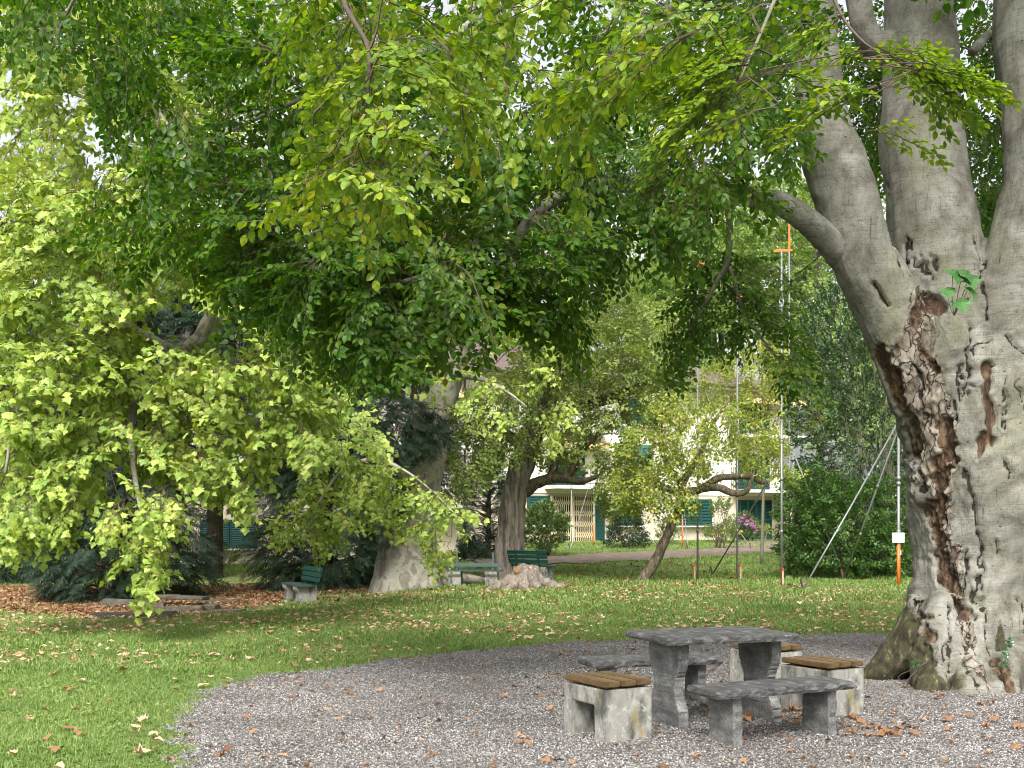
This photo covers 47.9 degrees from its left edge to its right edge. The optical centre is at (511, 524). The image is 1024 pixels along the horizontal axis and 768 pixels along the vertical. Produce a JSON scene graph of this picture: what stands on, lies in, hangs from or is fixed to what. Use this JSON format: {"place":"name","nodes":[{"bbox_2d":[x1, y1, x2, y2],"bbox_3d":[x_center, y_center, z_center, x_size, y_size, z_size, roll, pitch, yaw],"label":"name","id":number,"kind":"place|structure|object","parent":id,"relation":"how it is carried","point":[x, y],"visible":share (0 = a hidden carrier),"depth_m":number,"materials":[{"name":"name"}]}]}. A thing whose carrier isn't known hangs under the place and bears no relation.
{"place":"outdoors","nodes":[
{"label":"outdoors","id":0,"kind":"place"},
{"bbox_2d":[134,743,150,753],"bbox_3d":[-2.464,1.480,7.612,0.117,0.068,0.111,0,0,21],"label":"fallen leaf","id":1,"kind":"object","parent":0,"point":[140,750],"visible":1,"depth_m":7.62,"materials":[{"name":"beige plant"}]},
{"bbox_2d":[0,526,912,767],"bbox_3d":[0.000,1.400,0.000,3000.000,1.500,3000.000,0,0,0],"label":"lawn ground","id":2,"kind":"structure","parent":0,"point":[238,578],"depth_m":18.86,"materials":[{"name":"green plant"}]},
{"bbox_2d":[0,217,104,584],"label":"spruce tree","id":3,"kind":"object","parent":2,"relation":"on","point":[5,576],"visible":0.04,"depth_m":40.93,"materials":[{"name":"green plant"}]},
{"bbox_2d":[47,746,64,751],"bbox_3d":[-3.058,1.494,7.718,0.113,0.034,0.118,0,0,24],"label":"fallen leaf","id":4,"kind":"object","parent":2,"relation":"on","point":[54,748],"visible":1,"depth_m":7.69,"materials":[{"name":"brown plant"}]},
{"bbox_2d":[54,761,63,767],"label":"fallen leaf","id":5,"kind":"object","parent":2,"relation":"on","point":[60,764],"visible":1,"depth_m":7.22,"materials":[{"name":"beige plant"}]},
{"bbox_2d":[72,729,81,735],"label":"fallen leaf","id":6,"kind":"object","parent":2,"relation":"on","point":[77,731],"visible":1,"depth_m":8.33,"materials":[{"name":"brown plant"}]},
{"bbox_2d":[1,177,167,315],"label":"broadleaf tree","id":7,"kind":"object","parent":2,"relation":"on","point":[92,264],"depth_m":63.11,"materials":[{"name":"green plant"}]},
{"bbox_2d":[82,604,124,606],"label":"stone slab","id":8,"kind":"structure","parent":2,"relation":"on","point":[99,605],"depth_m":27.02,"materials":[{"name":"grey stone"}]},
{"bbox_2d":[3,253,232,603],"bbox_3d":[-10.052,-2.354,30.237,5.822,9.625,5.826,0,0,0],"label":"yew tree","id":9,"kind":"object","parent":2,"relation":"on","point":[62,587],"visible":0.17,"depth_m":29.05,"materials":[{"name":"green plant"}]},
{"bbox_2d":[102,598,140,605],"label":"stone slab","id":10,"kind":"structure","parent":2,"relation":"on","point":[115,601],"depth_m":27.32,"materials":[{"name":"grey stone"}]},
{"bbox_2d":[89,611,177,618],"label":"stone slab","id":11,"kind":"structure","parent":2,"relation":"on","point":[126,614],"depth_m":19.63,"materials":[{"name":"grey stone"}]},
{"bbox_2d":[137,713,147,721],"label":"fallen leaf","id":12,"kind":"object","parent":2,"relation":"on","point":[142,718],"visible":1,"depth_m":8.92,"materials":[{"name":"beige plant"}]},
{"bbox_2d":[128,602,165,608],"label":"stone slab","id":13,"kind":"structure","parent":2,"relation":"on","point":[159,604],"depth_m":26.18,"materials":[{"name":"grey stone"}]},
{"bbox_2d":[152,736,163,741],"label":"fallen leaf","id":14,"kind":"object","parent":2,"relation":"on","point":[158,738],"visible":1,"depth_m":8.06,"materials":[{"name":"beige plant"}]},
{"bbox_2d":[156,594,179,599],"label":"stone slab","id":15,"kind":"structure","parent":2,"relation":"on","point":[163,597],"depth_m":27.22,"materials":[{"name":"grey stone"}]},
{"bbox_2d":[154,605,203,611],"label":"stone slab","id":16,"kind":"structure","parent":2,"relation":"on","point":[183,608],"depth_m":25.11,"materials":[{"name":"grey stone"}]},
{"bbox_2d":[171,595,209,600],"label":"stone slab","id":17,"kind":"structure","parent":2,"relation":"on","point":[186,597],"depth_m":26.88,"materials":[{"name":"grey stone"}]},
{"bbox_2d":[106,274,299,578],"bbox_3d":[-10.193,-4.186,41.083,8.116,12.564,8.698,0,0,-44],"label":"yew tree","id":18,"kind":"object","parent":2,"relation":"on","point":[183,323],"visible":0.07,"depth_m":39.95,"materials":[{"name":"green plant"}]},
{"bbox_2d":[204,604,219,610],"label":"stone slab","id":19,"kind":"structure","parent":2,"relation":"on","point":[208,607],"depth_m":25.25,"materials":[{"name":"grey stone"}]},
{"bbox_2d":[203,599,241,602],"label":"stone slab","id":20,"kind":"structure","parent":2,"relation":"on","point":[226,600],"depth_m":27.87,"materials":[{"name":"grey stone"}]},
{"bbox_2d":[209,609,245,611],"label":"stone slab","id":21,"kind":"structure","parent":2,"relation":"on","point":[226,610],"depth_m":24.90,"materials":[{"name":"grey stone"}]},
{"bbox_2d":[223,543,245,567],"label":"shrub","id":22,"kind":"object","parent":2,"relation":"on","point":[233,559],"depth_m":45.02,"materials":[{"name":"green plant"}]},
{"bbox_2d":[281,565,322,603],"bbox_3d":[-5.013,1.542,27.534,0.632,1.105,1.700,0,0,-24],"label":"park bench","id":23,"kind":"object","parent":2,"relation":"on","point":[299,591],"visible":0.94,"depth_m":27.09,"materials":[{"name":"concrete"}]},
{"bbox_2d":[0,0,688,624],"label":"plane tree","id":24,"kind":"object","parent":2,"relation":"on","point":[48,502],"visible":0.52,"depth_m":16.26,"materials":[{"name":"green plant"}]},
{"bbox_2d":[232,348,469,591],"bbox_3d":[-4.629,-2.706,30.982,4.972,9.853,8.104,0,0,-21],"label":"yew tree","id":25,"kind":"object","parent":2,"relation":"on","point":[361,576],"visible":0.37,"depth_m":30.74,"materials":[{"name":"green plant"}]},
{"bbox_2d":[0,315,812,574],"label":"house","id":26,"kind":"structure","parent":2,"relation":"on","point":[559,494],"depth_m":56.83,"materials":[{"name":"paint"}]},
{"bbox_2d":[200,520,257,549],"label":"window","id":27,"kind":"structure","parent":26,"relation":"in","point":[231,535],"depth_m":48.48,"materials":[{"name":"teal wood"}]},
{"bbox_2d":[525,495,549,526],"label":"window","id":28,"kind":"structure","parent":26,"relation":"in","point":[532,499],"depth_m":54.90,"materials":[{"name":"teal wood"}]},
{"bbox_2d":[548,453,584,484],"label":"shutter door","id":29,"kind":"structure","parent":26,"relation":"in","point":[583,459],"depth_m":55.87,"materials":[{"name":"teal wood"}]},
{"bbox_2d":[550,496,604,542],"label":"gate door","id":30,"kind":"structure","parent":26,"relation":"in","point":[584,530],"depth_m":56.10,"materials":[{"name":"beige metal"}]},
{"bbox_2d":[612,505,645,526],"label":"window","id":31,"kind":"structure","parent":26,"relation":"in","point":[632,505],"depth_m":57.19,"materials":[{"name":"teal glass"}]},
{"bbox_2d":[616,445,652,469],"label":"window","id":32,"kind":"structure","parent":26,"relation":"in","point":[644,447],"depth_m":57.68,"materials":[{"name":"teal glass"}]},
{"bbox_2d":[621,398,655,426],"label":"window","id":33,"kind":"structure","parent":26,"relation":"in","point":[634,400],"depth_m":57.45,"materials":[{"name":"teal glass"}]},
{"bbox_2d":[677,499,711,526],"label":"window","id":34,"kind":"structure","parent":26,"relation":"in","point":[704,517],"depth_m":59.22,"materials":[{"name":"teal wood"}]},
{"bbox_2d":[738,453,769,489],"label":"shutter door","id":35,"kind":"structure","parent":26,"relation":"in","point":[742,485],"depth_m":60.67,"materials":[{"name":"teal wood"}]},
{"bbox_2d":[739,403,769,433],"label":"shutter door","id":36,"kind":"structure","parent":26,"relation":"in","point":[759,407],"depth_m":60.79,"materials":[{"name":"teal wood"}]},
{"bbox_2d":[738,500,771,538],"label":"shutter door","id":37,"kind":"structure","parent":26,"relation":"in","point":[742,504],"depth_m":60.86,"materials":[{"name":"teal wood"}]},
{"bbox_2d":[357,379,477,499],"bbox_3d":[-3.044,-2.709,34.109,4.365,9.094,4.044,0,0,0],"label":"yew tree","id":38,"kind":"object","parent":2,"relation":"on","point":[447,462],"visible":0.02,"depth_m":33.93,"materials":[{"name":"green plant"}]},
{"bbox_2d":[0,582,905,664],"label":"scattered dead leaves","id":39,"kind":"object","parent":2,"relation":"on","point":[270,618],"visible":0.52,"depth_m":18.28,"materials":[{"name":"brown plant"}]},
{"bbox_2d":[443,571,484,584],"bbox_3d":[-1.310,1.397,30.510,1.528,0.401,0.367,0,0,6],"label":"fallen log","id":40,"kind":"object","parent":2,"relation":"on","point":[468,578],"visible":0.26,"depth_m":30.40,"materials":[{"name":"brown wood"}]},
{"bbox_2d":[442,484,491,557],"bbox_3d":[-1.745,-0.369,38.513,0.149,3.453,5.409,0,0,22],"label":"brace pole","id":41,"kind":"object","parent":2,"relation":"on","point":[471,528],"visible":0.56,"depth_m":39.39,"materials":[{"name":"metal"}]},
{"bbox_2d":[450,535,491,560],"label":"ivy mound","id":42,"kind":"object","parent":2,"relation":"on","point":[465,550],"visible":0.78,"depth_m":40.32,"materials":[{"name":"green plant"}]},
{"bbox_2d":[446,553,503,587],"bbox_3d":[-0.983,1.290,29.686,1.500,1.105,0.632,0,0,4],"label":"park bench","id":43,"kind":"object","parent":2,"relation":"on","point":[455,578],"visible":0.69,"depth_m":29.46,"materials":[{"name":"wood"}]},
{"bbox_2d":[454,447,506,553],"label":"cypress tree","id":44,"kind":"object","parent":2,"relation":"on","point":[489,538],"visible":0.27,"depth_m":42.75,"materials":[{"name":"green plant"}]},
{"bbox_2d":[475,326,520,345],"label":"broadleaf tree","id":45,"kind":"object","parent":2,"relation":"on","point":[503,337],"visible":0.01,"depth_m":88.80,"materials":[{"name":"green plant"}]},
{"bbox_2d":[0,560,1023,767],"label":"leaf litter","id":46,"kind":"object","parent":2,"relation":"on","point":[15,592],"visible":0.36,"depth_m":27.19,"materials":[{"name":"brown plant"}]},
{"bbox_2d":[485,563,568,590],"bbox_3d":[0.368,1.367,27.981,2.244,0.870,1.339,0,0,0],"label":"tree stump","id":47,"kind":"object","parent":2,"relation":"on","point":[523,575],"visible":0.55,"depth_m":27.80,"materials":[{"name":"brown plant"}]},
{"bbox_2d":[507,550,558,579],"bbox_3d":[0.552,1.229,31.287,1.300,1.105,0.632,0,0,37],"label":"park bench","id":48,"kind":"object","parent":2,"relation":"on","point":[546,571],"visible":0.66,"depth_m":31.03,"materials":[{"name":"wood"}]},
{"bbox_2d":[524,497,572,555],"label":"laurel bush","id":49,"kind":"object","parent":2,"relation":"on","point":[560,522],"visible":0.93,"depth_m":41.93,"materials":[{"name":"green plant"}]},
{"bbox_2d":[444,284,692,579],"bbox_3d":[1.484,-2.591,31.737,7.433,8.816,5.554,0,0,0],"label":"maple tree","id":50,"kind":"object","parent":2,"relation":"on","point":[527,452],"visible":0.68,"depth_m":30.91,"materials":[{"name":"green plant"}]},
{"bbox_2d":[571,485,571,542],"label":"survey pole","id":51,"kind":"object","parent":2,"relation":"on","point":[571,513],"visible":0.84,"depth_m":49.98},
{"bbox_2d":[568,489,587,549],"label":"brace pole","id":52,"kind":"object","parent":2,"relation":"on","point":[578,522],"visible":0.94,"depth_m":49.58,"materials":[{"name":"metal"}]},
{"bbox_2d":[593,485,594,544],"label":"survey pole","id":53,"kind":"object","parent":2,"relation":"on","point":[593,522],"visible":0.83,"depth_m":51.98,"materials":[{"name":"metal"}]},
{"bbox_2d":[600,503,652,547],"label":"dark shrub","id":54,"kind":"object","parent":2,"relation":"on","point":[612,533],"visible":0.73,"depth_m":49.53,"materials":[{"name":"green plant"}]},
{"bbox_2d":[544,221,742,372],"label":"broadleaf tree","id":55,"kind":"object","parent":2,"relation":"on","point":[666,284],"visible":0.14,"depth_m":79.43,"materials":[{"name":"green plant"}]},
{"bbox_2d":[653,515,684,543],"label":"tall weed","id":56,"kind":"object","parent":2,"relation":"on","point":[661,525],"visible":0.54,"depth_m":52.19,"materials":[{"name":"green plant"}]},
{"bbox_2d":[682,436,682,546],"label":"survey pole","id":57,"kind":"object","parent":2,"relation":"on","point":[682,516],"visible":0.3,"depth_m":49.97,"materials":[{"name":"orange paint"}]},
{"bbox_2d":[684,514,688,547],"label":"brace pole","id":58,"kind":"object","parent":2,"relation":"on","point":[686,534],"visible":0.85,"depth_m":49.31,"materials":[{"name":"metal"}]},
{"bbox_2d":[693,263,703,578],"bbox_3d":[5.109,-2.737,31.147,0.426,8.687,0.089,0,0,-8],"label":"survey pole","id":59,"kind":"object","parent":2,"relation":"on","point":[697,531],"visible":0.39,"depth_m":31.12,"materials":[{"name":"grey metal"}]},
{"bbox_2d":[590,386,809,581],"bbox_3d":[4.872,-0.993,29.999,5.594,5.458,4.321,0,0,0],"label":"leaning tree","id":60,"kind":"object","parent":2,"relation":"on","point":[681,492],"visible":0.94,"depth_m":29.52,"materials":[{"name":"green plant"}]},
{"bbox_2d":[602,209,832,376],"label":"broadleaf tree","id":61,"kind":"object","parent":2,"relation":"on","point":[802,295],"visible":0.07,"depth_m":81.83,"materials":[{"name":"green plant"}]},
{"bbox_2d":[702,495,739,547],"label":"climbing shrub","id":62,"kind":"object","parent":2,"relation":"on","point":[719,502],"visible":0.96,"depth_m":50.37,"materials":[{"name":"green plant"}]},
{"bbox_2d":[702,519,742,541],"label":"herb clump","id":63,"kind":"object","parent":2,"relation":"on","point":[716,530],"visible":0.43,"depth_m":53.42,"materials":[{"name":"green plant"}]},
{"bbox_2d":[736,296,741,578],"bbox_3d":[6.137,-2.289,31.127,0.191,7.791,0.087,0,0,10],"label":"survey pole","id":64,"kind":"object","parent":2,"relation":"on","point":[737,529],"visible":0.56,"depth_m":31.12,"materials":[{"name":"grey metal"}]},
{"bbox_2d":[729,509,760,540],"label":"phlox bush","id":65,"kind":"object","parent":2,"relation":"on","point":[754,529],"visible":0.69,"depth_m":54.12,"materials":[{"name":"green plant"}]},
{"bbox_2d":[710,459,779,573],"bbox_3d":[6.308,-0.033,31.506,0.147,3.314,5.113,0,0,-9],"label":"brace pole","id":66,"kind":"object","parent":2,"relation":"on","point":[755,501],"visible":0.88,"depth_m":31.55,"materials":[{"name":"metal"}]},
{"bbox_2d":[679,338,826,563],"bbox_3d":[8.016,-2.511,38.026,5.507,7.779,4.816,0,0,6],"label":"young tree","id":67,"kind":"object","parent":2,"relation":"on","point":[745,391],"visible":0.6,"depth_m":37.59,"materials":[{"name":"green plant"}]},
{"bbox_2d":[758,523,772,540],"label":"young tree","id":68,"kind":"object","parent":2,"relation":"on","point":[766,530],"visible":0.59,"depth_m":54.45,"materials":[{"name":"green plant"}]},
{"bbox_2d":[774,249,791,583],"bbox_3d":[6.679,-2.592,28.378,0.462,8.410,0.098,0,0,0],"label":"survey pole","id":69,"kind":"object","parent":2,"relation":"on","point":[781,500],"visible":0.85,"depth_m":28.37,"materials":[{"name":"grey metal"}]},
{"bbox_2d":[682,167,885,381],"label":"broadleaf tree","id":70,"kind":"object","parent":2,"relation":"on","point":[827,272],"visible":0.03,"depth_m":94.05,"materials":[{"name":"green plant"}]},
{"bbox_2d":[788,223,789,572],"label":"survey pole","id":71,"kind":"object","parent":2,"relation":"on","point":[789,352],"visible":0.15,"depth_m":34.91,"materials":[{"name":"silver metal"}]},
{"bbox_2d":[792,402,793,518],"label":"survey pole","id":72,"kind":"object","parent":2,"relation":"on","point":[793,458],"visible":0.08,"depth_m":55.98,"materials":[{"name":"metal"}]},
{"bbox_2d":[706,160,887,495],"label":"broadleaf tree","id":73,"kind":"object","parent":2,"relation":"on","point":[739,230],"visible":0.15,"depth_m":79.29,"materials":[{"name":"green plant"}]},
{"bbox_2d":[777,504,846,569],"bbox_3d":[10.115,0.643,38.446,2.567,3.093,4.197,0,0,0],"label":"corner shrub","id":74,"kind":"object","parent":2,"relation":"on","point":[784,557],"visible":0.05,"depth_m":37.98,"materials":[{"name":"green plant"}]},
{"bbox_2d":[793,453,845,576],"bbox_3d":[8.582,-0.191,32.129,1.450,3.650,0.081,0,0,13],"label":"brace pole","id":75,"kind":"object","parent":2,"relation":"on","point":[822,522],"visible":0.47,"depth_m":32.08,"materials":[{"name":"metal"}]},
{"bbox_2d":[768,453,912,579],"bbox_3d":[10.099,0.035,33.236,6.144,4.426,4.797,0,0,0],"label":"hedge shrub","id":76,"kind":"object","parent":2,"relation":"on","point":[803,557],"visible":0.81,"depth_m":31.97,"materials":[{"name":"green plant"}]},
{"bbox_2d":[783,280,906,560],"bbox_3d":[10.563,-3.070,34.215,5.785,9.293,4.446,0,0,0],"label":"tree","id":77,"kind":"object","parent":2,"relation":"on","point":[823,350],"visible":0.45,"depth_m":33.84,"materials":[{"name":"green plant"}]},
{"bbox_2d":[799,425,895,588],"bbox_3d":[8.019,-0.443,27.207,3.206,4.178,0.111,0,0,-29],"label":"brace pole","id":78,"kind":"object","parent":2,"relation":"on","point":[833,536],"visible":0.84,"depth_m":27.10,"materials":[{"name":"metal"}]},
{"bbox_2d":[801,291,905,481],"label":"broadleaf tree","id":79,"kind":"object","parent":2,"relation":"on","point":[843,375],"visible":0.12,"depth_m":77.67,"materials":[{"name":"green plant"}]},
{"bbox_2d":[818,537,908,575],"bbox_3d":[10.506,0.980,33.200,3.567,1.253,0.124,0,0,-8],"label":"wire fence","id":80,"kind":"object","parent":2,"relation":"on","point":[866,556],"visible":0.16,"depth_m":33.18,"materials":[{"name":"grey metal"}]},
{"bbox_2d":[840,435,896,578],"bbox_3d":[9.188,-0.285,29.826,0.145,3.840,3.304,0,0,-6],"label":"brace pole","id":81,"kind":"object","parent":2,"relation":"on","point":[877,487],"visible":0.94,"depth_m":29.88,"materials":[{"name":"metal"}]},
{"bbox_2d":[896,436,900,584],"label":"survey pole","id":82,"kind":"object","parent":2,"relation":"on","point":[898,485],"visible":0.81,"depth_m":27.97,"materials":[{"name":"metal"}]},
{"bbox_2d":[892,533,903,541],"bbox_3d":[9.369,0.310,27.939,0.292,0.236,0.014,0,0,0],"label":"notice sign","id":83,"kind":"object","parent":82,"relation":"attached to","point":[897,537],"visible":1,"depth_m":27.93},
{"bbox_2d":[0,0,1001,525],"label":"sky","id":84,"kind":"structure","parent":0,"point":[446,7],"materials":[{"name":"white"}]},
{"bbox_2d":[159,632,1023,767],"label":"gravel ground","id":85,"kind":"structure","parent":0,"point":[619,751],"depth_m":8.91,"materials":[{"name":"grey gravel"}]},
{"bbox_2d":[0,0,1023,694],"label":"beech tree","id":86,"kind":"object","parent":85,"relation":"on","point":[382,282],"visible":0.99,"depth_m":9.61,"materials":[{"name":"green plant"}]},
{"bbox_2d":[939,268,983,315],"bbox_3d":[4.158,-2.175,10.763,0.356,0.459,0.349,0,0,-31],"label":"maple seedling","id":87,"kind":"object","parent":86,"relation":"attached to","point":[972,282],"visible":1,"depth_m":10.71,"materials":[{"name":"green plant"}]},
{"bbox_2d":[997,635,1014,668],"bbox_3d":[4.551,1.172,10.596,0.111,0.296,0.367,0,0,33],"label":"ivy vine","id":88,"kind":"object","parent":86,"relation":"attached to","point":[1009,645],"visible":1,"depth_m":10.58,"materials":[{"name":"green plant"}]},
{"bbox_2d":[540,755,550,761],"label":"fallen leaf","id":89,"kind":"object","parent":85,"relation":"on","point":[546,758],"visible":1,"depth_m":7.48,"materials":[{"name":"brown plant"}]},
{"bbox_2d":[564,671,651,742],"bbox_3d":[0.702,1.363,8.488,0.420,0.493,0.546,0,0,-30],"label":"concrete stool","id":90,"kind":"object","parent":85,"relation":"on","point":[606,706],"visible":0.89,"depth_m":8.30,"materials":[{"name":"concrete"}]},
{"bbox_2d":[578,653,722,702],"bbox_3d":[1.199,1.376,10.020,1.207,0.458,0.432,0,0,-15],"label":"stone bench","id":91,"kind":"object","parent":85,"relation":"on","point":[696,670],"visible":0.52,"depth_m":9.96,"materials":[{"name":"grey stone"}]},
{"bbox_2d":[625,626,798,729],"bbox_3d":[1.556,1.218,9.030,1.136,0.764,0.770,0,0,-20],"label":"stone table","id":92,"kind":"object","parent":85,"relation":"on","point":[759,652],"visible":0.89,"depth_m":8.95,"materials":[{"name":"grey stone"}]},
{"bbox_2d":[742,711,752,717],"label":"fallen leaf","id":93,"kind":"object","parent":85,"relation":"on","point":[749,713],"visible":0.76,"depth_m":9.09,"materials":[{"name":"brown plant"}]},
{"bbox_2d":[730,642,801,681],"bbox_3d":[2.388,1.363,10.836,0.420,0.493,0.546,0,0,-30],"label":"concrete stool","id":94,"kind":"object","parent":85,"relation":"on","point":[736,668],"visible":0.23,"depth_m":10.86,"materials":[{"name":"concrete"}]},
{"bbox_2d":[687,675,854,745],"bbox_3d":[1.883,1.376,8.359,1.229,0.459,0.411,0,0,-26],"label":"stone bench","id":95,"kind":"object","parent":85,"relation":"on","point":[819,702],"visible":0.98,"depth_m":8.25,"materials":[{"name":"grey stone"}]},
{"bbox_2d":[787,702,799,709],"bbox_3d":[2.308,1.498,9.507,0.108,0.068,0.112,0,0,-43],"label":"fallen leaf","id":96,"kind":"object","parent":85,"relation":"on","point":[791,707],"visible":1,"depth_m":9.52,"materials":[{"name":"brown plant"}]},
{"bbox_2d":[781,655,863,715],"bbox_3d":[2.578,1.363,9.587,0.420,0.493,0.546,0,0,-30],"label":"concrete stool","id":97,"kind":"object","parent":85,"relation":"on","point":[850,700],"visible":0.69,"depth_m":9.42,"materials":[{"name":"concrete"}]},
{"bbox_2d":[846,713,857,718],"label":"fallen leaf","id":98,"kind":"object","parent":85,"relation":"on","point":[851,717],"visible":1,"depth_m":9.11,"materials":[{"name":"brown plant"}]},
{"bbox_2d":[856,717,866,723],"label":"fallen leaf","id":99,"kind":"object","parent":85,"relation":"on","point":[860,720],"visible":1,"depth_m":8.96,"materials":[{"name":"brown plant"}]},
{"bbox_2d":[898,656,949,687],"bbox_3d":[3.799,1.346,10.710,0.501,0.300,0.213,0,0,-18],"label":"weed plant","id":100,"kind":"object","parent":85,"relation":"on","point":[917,663],"visible":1,"depth_m":10.63,"materials":[{"name":"green plant"}]},
{"bbox_2d":[979,720,989,726],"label":"fallen leaf","id":101,"kind":"object","parent":85,"relation":"on","point":[985,724],"visible":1,"depth_m":8.75,"materials":[{"name":"brown plant"}]},
{"bbox_2d":[987,716,998,721],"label":"fallen leaf","id":102,"kind":"object","parent":85,"relation":"on","point":[993,717],"visible":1,"depth_m":8.96,"materials":[{"name":"brown plant"}]},
{"bbox_2d":[1009,743,1021,748],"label":"fallen leaf","id":103,"kind":"object","parent":85,"relation":"on","point":[1015,746],"visible":1,"depth_m":7.92,"materials":[{"name":"brown plant"}]},
{"bbox_2d":[1011,722,1023,729],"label":"fallen leaf","id":104,"kind":"object","parent":85,"relation":"on","point":[1017,724],"visible":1,"depth_m":8.66,"materials":[{"name":"brown plant"}]},
{"bbox_2d":[471,540,815,563],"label":"dirt path","id":105,"kind":"structure","parent":0,"point":[602,556],"depth_m":42.23,"materials":[{"name":"beige soil"}]}
]}

